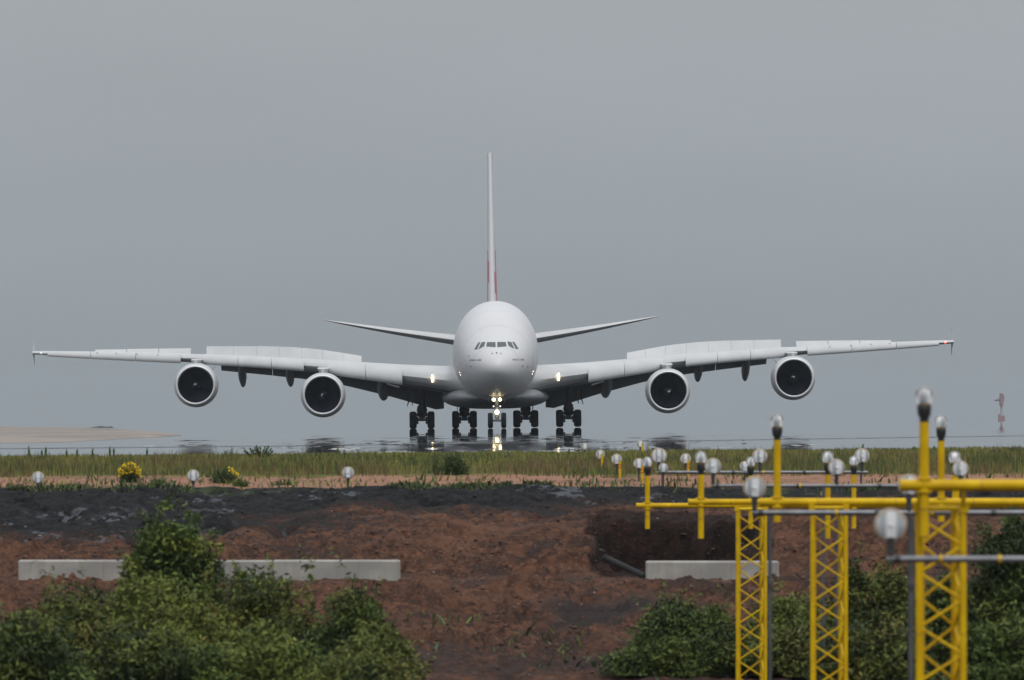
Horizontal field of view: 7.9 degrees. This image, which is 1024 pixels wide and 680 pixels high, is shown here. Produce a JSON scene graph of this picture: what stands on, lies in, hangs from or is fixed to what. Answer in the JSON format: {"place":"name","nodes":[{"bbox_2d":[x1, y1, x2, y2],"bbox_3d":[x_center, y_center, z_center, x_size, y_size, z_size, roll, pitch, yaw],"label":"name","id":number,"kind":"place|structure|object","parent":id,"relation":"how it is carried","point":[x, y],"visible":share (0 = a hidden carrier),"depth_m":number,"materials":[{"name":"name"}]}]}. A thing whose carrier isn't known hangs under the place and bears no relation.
{"place":"outdoors","nodes":[
{"label":"outdoors","id":0,"kind":"place"},
{"bbox_2d":[0,426,180,442],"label":"soil verge","id":1,"kind":"structure","parent":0,"point":[8,434],"depth_m":438.21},
{"bbox_2d":[90,426,112,427],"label":"rubble heap","id":2,"kind":"object","parent":1,"relation":"on","point":[102,427],"visible":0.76,"depth_m":766.30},
{"bbox_2d":[0,449,1023,679],"bbox_3d":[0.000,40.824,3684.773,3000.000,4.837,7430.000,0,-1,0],"label":"ground","id":3,"kind":"structure","parent":0,"point":[628,535],"depth_m":149.47,"materials":[{"name":"soil"}]},
{"bbox_2d":[5,479,33,489],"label":"weed plant","id":4,"kind":"object","parent":3,"relation":"on","point":[16,487],"visible":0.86,"depth_m":164.42,"materials":[{"name":"green plant"}]},
{"bbox_2d":[32,471,43,486],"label":"ground light","id":5,"kind":"object","parent":3,"relation":"on","point":[37,477],"visible":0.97,"depth_m":165.43,"materials":[{"name":"glass"}]},
{"bbox_2d":[0,601,96,679],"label":"shrub","id":6,"kind":"object","parent":3,"relation":"on","point":[37,653],"visible":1,"depth_m":92.72,"materials":[{"name":"green plant"}]},
{"bbox_2d":[1,557,150,679],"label":"shrub","id":7,"kind":"object","parent":3,"relation":"on","point":[85,617],"visible":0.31,"depth_m":100.68,"materials":[{"name":"green plant"}]},
{"bbox_2d":[18,560,143,580],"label":"concrete block","id":8,"kind":"structure","parent":3,"relation":"on","point":[105,570],"depth_m":140.96,"materials":[{"name":"grey concrete"}]},
{"bbox_2d":[116,461,143,482],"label":"ragwort plant","id":9,"kind":"object","parent":3,"relation":"on","point":[128,476],"visible":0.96,"depth_m":169.41,"materials":[{"name":"yellow plant"}]},
{"bbox_2d":[80,588,220,679],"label":"shrub","id":10,"kind":"object","parent":3,"relation":"on","point":[135,655],"visible":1,"depth_m":93.65,"materials":[{"name":"green plant"}]},
{"bbox_2d":[148,475,170,484],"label":"weed plant","id":11,"kind":"object","parent":3,"relation":"on","point":[153,481],"visible":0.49,"depth_m":167.93,"materials":[{"name":"green plant"}]},
{"bbox_2d":[98,546,233,678],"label":"shrub","id":12,"kind":"object","parent":3,"relation":"on","point":[129,611],"visible":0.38,"depth_m":102.65,"materials":[{"name":"green plant"}]},
{"bbox_2d":[112,492,230,637],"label":"shrub","id":13,"kind":"object","parent":3,"relation":"on","point":[164,540],"visible":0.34,"depth_m":107.64,"materials":[{"name":"green plant"}]},
{"bbox_2d":[187,469,199,486],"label":"ground light","id":14,"kind":"object","parent":3,"relation":"on","point":[193,475],"visible":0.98,"depth_m":165.43,"materials":[{"name":"glass"}]},
{"bbox_2d":[207,465,242,482],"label":"ragwort plant","id":15,"kind":"object","parent":3,"relation":"on","point":[225,475],"visible":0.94,"depth_m":169.43,"materials":[{"name":"green plant"}]},
{"bbox_2d":[232,477,250,486],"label":"weed plant","id":16,"kind":"object","parent":3,"relation":"on","point":[241,483],"visible":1,"depth_m":166.44,"materials":[{"name":"green plant"}]},
{"bbox_2d":[214,560,272,580],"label":"concrete block","id":17,"kind":"structure","parent":3,"relation":"on","point":[243,564],"depth_m":140.96,"materials":[{"name":"grey concrete"}]},
{"bbox_2d":[177,607,339,679],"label":"shrub","id":18,"kind":"object","parent":3,"relation":"on","point":[278,658],"visible":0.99,"depth_m":93.66,"materials":[{"name":"green plant"}]},
{"bbox_2d":[244,445,272,456],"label":"tall weed","id":19,"kind":"object","parent":3,"relation":"on","point":[258,451],"visible":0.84,"depth_m":195.93,"materials":[{"name":"green plant"}]},
{"bbox_2d":[196,544,330,674],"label":"shrub","id":20,"kind":"object","parent":3,"relation":"on","point":[258,596],"visible":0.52,"depth_m":103.65,"materials":[{"name":"green plant"}]},
{"bbox_2d":[270,475,294,485],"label":"weed plant","id":21,"kind":"object","parent":3,"relation":"on","point":[284,481],"visible":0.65,"depth_m":167.94,"materials":[{"name":"green plant"}]},
{"bbox_2d":[273,560,399,580],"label":"concrete block","id":22,"kind":"structure","parent":3,"relation":"on","point":[388,570],"depth_m":140.96,"materials":[{"name":"grey concrete"}]},
{"bbox_2d":[295,547,386,679],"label":"shrub","id":23,"kind":"object","parent":3,"relation":"on","point":[333,632],"visible":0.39,"depth_m":102.68,"materials":[{"name":"green plant"}]},
{"bbox_2d":[342,467,353,486],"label":"ground light","id":24,"kind":"object","parent":3,"relation":"on","point":[347,473],"visible":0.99,"depth_m":165.44,"materials":[{"name":"glass"}]},
{"bbox_2d":[292,626,420,679],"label":"shrub","id":25,"kind":"object","parent":3,"relation":"on","point":[355,669],"visible":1,"depth_m":92.75,"materials":[{"name":"green plant"}]},
{"bbox_2d":[341,607,439,679],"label":"shrub","id":26,"kind":"object","parent":3,"relation":"on","point":[377,636],"visible":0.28,"depth_m":98.79,"materials":[{"name":"green plant"}]},
{"bbox_2d":[432,453,439,474],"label":"weed plant","id":27,"kind":"object","parent":3,"relation":"on","point":[434,465],"visible":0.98,"depth_m":175.97,"materials":[{"name":"green plant"}]},
{"bbox_2d":[0,479,896,493],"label":"edge weeds","id":28,"kind":"object","parent":3,"relation":"on","point":[472,486],"visible":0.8,"depth_m":163.17,"materials":[{"name":"green plant"}]},
{"bbox_2d":[437,451,471,474],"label":"weed plant","id":29,"kind":"object","parent":3,"relation":"on","point":[459,467],"visible":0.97,"depth_m":175.92,"materials":[{"name":"green plant"}]},
{"bbox_2d":[24,509,907,674],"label":"stones","id":30,"kind":"object","parent":3,"relation":"on","point":[432,572],"visible":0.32,"depth_m":143.58,"materials":[{"name":"grey stone"}]},
{"bbox_2d":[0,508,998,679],"bbox_3d":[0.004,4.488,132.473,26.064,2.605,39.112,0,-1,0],"label":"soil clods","id":31,"kind":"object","parent":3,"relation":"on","point":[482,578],"visible":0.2,"depth_m":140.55,"materials":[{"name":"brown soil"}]},
{"bbox_2d":[0,469,1018,494],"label":"weeds","id":32,"kind":"object","parent":3,"relation":"on","point":[577,483],"visible":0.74,"depth_m":168.50,"materials":[{"name":"green plant"}]},
{"bbox_2d":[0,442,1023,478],"bbox_3d":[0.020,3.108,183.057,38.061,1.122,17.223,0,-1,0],"label":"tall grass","id":33,"kind":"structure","parent":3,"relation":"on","point":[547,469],"depth_m":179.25,"materials":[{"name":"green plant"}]},
{"bbox_2d":[0,445,1023,475],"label":"grass","id":34,"kind":"structure","parent":3,"relation":"on","point":[71,456],"depth_m":193.78,"materials":[{"name":"green plant"}]},
{"bbox_2d":[0,484,1023,555],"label":"black rubble","id":35,"kind":"object","parent":3,"relation":"on","point":[308,520],"visible":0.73,"depth_m":155.93,"materials":[{"name":"black stone"}]},
{"bbox_2d":[320,610,758,679],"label":"slope weeds","id":36,"kind":"object","parent":3,"relation":"on","point":[594,664],"visible":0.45,"depth_m":123.10,"materials":[{"name":"green plant"}]},
{"bbox_2d":[581,443,588,452],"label":"ground light","id":37,"kind":"object","parent":3,"relation":"on","point":[585,446],"visible":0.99,"depth_m":200.95,"materials":[{"name":"glass"}]},
{"bbox_2d":[595,450,604,460],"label":"ground light","id":38,"kind":"object","parent":3,"relation":"on","point":[598,453],"visible":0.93,"depth_m":183.94,"materials":[{"name":"glass"}]},
{"bbox_2d":[611,454,621,473],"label":"ground light","id":39,"kind":"object","parent":3,"relation":"on","point":[616,459],"visible":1,"depth_m":175.94,"materials":[{"name":"glass"}]},
{"bbox_2d":[619,461,620,477],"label":"marker stake","id":40,"kind":"object","parent":3,"relation":"on","point":[619,469],"visible":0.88,"depth_m":174.65,"materials":[{"name":"yellow paint"}]},
{"bbox_2d":[602,554,645,577],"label":"conduit pipe","id":41,"kind":"object","parent":3,"relation":"on","point":[622,565],"visible":0.98,"depth_m":142.59,"materials":[{"name":"grey plastic"}]},
{"bbox_2d":[633,458,643,480],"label":"ground light","id":42,"kind":"object","parent":3,"relation":"on","point":[637,463],"visible":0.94,"depth_m":169.94,"materials":[{"name":"glass"}]},
{"bbox_2d":[637,440,643,450],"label":"ground light","id":43,"kind":"object","parent":3,"relation":"on","point":[639,443],"visible":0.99,"depth_m":202.95,"materials":[{"name":"glass"}]},
{"bbox_2d":[641,466,643,483],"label":"marker stake","id":44,"kind":"object","parent":3,"relation":"on","point":[642,472],"visible":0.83,"depth_m":168.65,"materials":[{"name":"yellow paint"}]},
{"bbox_2d":[658,463,667,487],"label":"ground light","id":45,"kind":"object","parent":3,"relation":"on","point":[663,468],"visible":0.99,"depth_m":163.95,"materials":[{"name":"glass"}]},
{"bbox_2d":[595,604,750,677],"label":"shrub","id":46,"kind":"object","parent":3,"relation":"on","point":[717,658],"visible":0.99,"depth_m":112.94,"materials":[{"name":"green plant"}]},
{"bbox_2d":[594,515,772,563],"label":"hollow rubble","id":47,"kind":"object","parent":3,"relation":"on","point":[682,534],"visible":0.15,"depth_m":151.82,"materials":[{"name":"brown stone"}]},
{"bbox_2d":[680,453,690,474],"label":"ground light","id":48,"kind":"object","parent":3,"relation":"on","point":[684,457],"visible":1,"depth_m":175.94,"materials":[{"name":"glass"}]},
{"bbox_2d":[622,579,749,676],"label":"shrub","id":49,"kind":"object","parent":3,"relation":"on","point":[682,616],"visible":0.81,"depth_m":113.56,"materials":[{"name":"green plant"}]},
{"bbox_2d":[646,561,778,580],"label":"concrete block","id":50,"kind":"structure","parent":3,"relation":"on","point":[725,570],"depth_m":140.96,"materials":[{"name":"grey concrete"}]},
{"bbox_2d":[739,461,746,481],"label":"ground light","id":51,"kind":"object","parent":3,"relation":"on","point":[742,466],"visible":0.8,"depth_m":165.94,"materials":[{"name":"glass"}]},
{"bbox_2d":[651,448,869,485],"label":"pipe light bar","id":52,"kind":"object","parent":3,"relation":"on","point":[659,456],"visible":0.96,"depth_m":165.94,"materials":[{"name":"metal"}]},
{"bbox_2d":[726,600,830,677],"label":"shrub","id":53,"kind":"object","parent":3,"relation":"on","point":[790,648],"visible":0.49,"depth_m":113.07,"materials":[{"name":"green plant"}]},
{"bbox_2d":[731,579,826,642],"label":"shrub","id":54,"kind":"object","parent":3,"relation":"on","point":[783,607],"visible":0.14,"depth_m":114.69,"materials":[{"name":"green plant"}]},
{"bbox_2d":[688,451,960,679],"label":"approach light bar","id":55,"kind":"object","parent":3,"relation":"on","point":[700,502],"visible":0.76,"depth_m":111.44,"materials":[{"name":"yellow paint"}]},
{"bbox_2d":[636,456,1023,538],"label":"approach light bar","id":56,"kind":"object","parent":3,"relation":"on","point":[647,505],"visible":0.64,"depth_m":136.94,"materials":[{"name":"yellow paint"}]},
{"bbox_2d":[704,458,968,674],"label":"pipe light bar","id":57,"kind":"object","parent":3,"relation":"on","point":[836,468],"visible":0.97,"depth_m":99.96,"materials":[{"name":"metal"}]},
{"bbox_2d":[816,540,915,676],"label":"shrub","id":58,"kind":"object","parent":3,"relation":"on","point":[881,603],"visible":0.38,"depth_m":107.71,"materials":[{"name":"green plant"}]},
{"bbox_2d":[799,612,945,679],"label":"shrub","id":59,"kind":"object","parent":3,"relation":"on","point":[881,656],"visible":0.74,"depth_m":97.69,"materials":[{"name":"green plant"}]},
{"bbox_2d":[743,474,1023,679],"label":"pipe light bar","id":60,"kind":"object","parent":3,"relation":"on","point":[754,488],"visible":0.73,"depth_m":79.96,"materials":[{"name":"metal"}]},
{"bbox_2d":[760,414,1023,679],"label":"approach light bar","id":61,"kind":"object","parent":3,"relation":"on","point":[777,501],"visible":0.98,"depth_m":85.94,"materials":[{"name":"yellow paint"}]},
{"bbox_2d":[898,549,979,679],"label":"shrub","id":62,"kind":"object","parent":3,"relation":"on","point":[940,625],"visible":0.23,"depth_m":106.69,"materials":[{"name":"green plant"}]},
{"bbox_2d":[874,508,1023,562],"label":"pipe light bar","id":63,"kind":"object","parent":3,"relation":"on","point":[890,526],"visible":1,"depth_m":54.96,"materials":[{"name":"metal"}]},
{"bbox_2d":[900,386,1023,679],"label":"approach light bar","id":64,"kind":"object","parent":3,"relation":"on","point":[923,485],"visible":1,"depth_m":61.04,"materials":[{"name":"yellow paint"}]},
{"bbox_2d":[935,598,1023,679],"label":"shrub","id":65,"kind":"object","parent":3,"relation":"on","point":[997,653],"visible":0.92,"depth_m":96.74,"materials":[{"name":"green plant"}]},
{"bbox_2d":[958,493,1023,660],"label":"shrub","id":66,"kind":"object","parent":3,"relation":"on","point":[998,594],"visible":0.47,"depth_m":105.63,"materials":[{"name":"green plant"}]},
{"bbox_2d":[0,417,1023,456],"bbox_3d":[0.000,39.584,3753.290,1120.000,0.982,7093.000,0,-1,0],"label":"runway","id":67,"kind":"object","parent":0,"point":[215,435],"visible":0.81,"depth_m":393.09,"materials":[{"name":"grey asphalt"}]},
{"bbox_2d":[32,153,953,428],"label":"jet airliner","id":68,"kind":"object","parent":67,"relation":"on","point":[494,341],"visible":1,"depth_m":624.70,"materials":[{"name":"white metal"}]},
{"bbox_2d":[0,435,1023,448],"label":"tarmac joint","id":69,"kind":"object","parent":67,"relation":"on","point":[531,442],"visible":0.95,"depth_m":287.63,"materials":[{"name":"black asphalt"}]},
{"bbox_2d":[995,393,1004,418],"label":"radar mast","id":70,"kind":"object","parent":67,"relation":"on","point":[1001,401],"visible":0.89,"depth_m":1699.57,"materials":[{"name":"white metal"}]},
{"bbox_2d":[0,0,1023,416],"label":"sky","id":71,"kind":"structure","parent":0,"point":[196,175],"materials":[{"name":"grey"}]}
]}

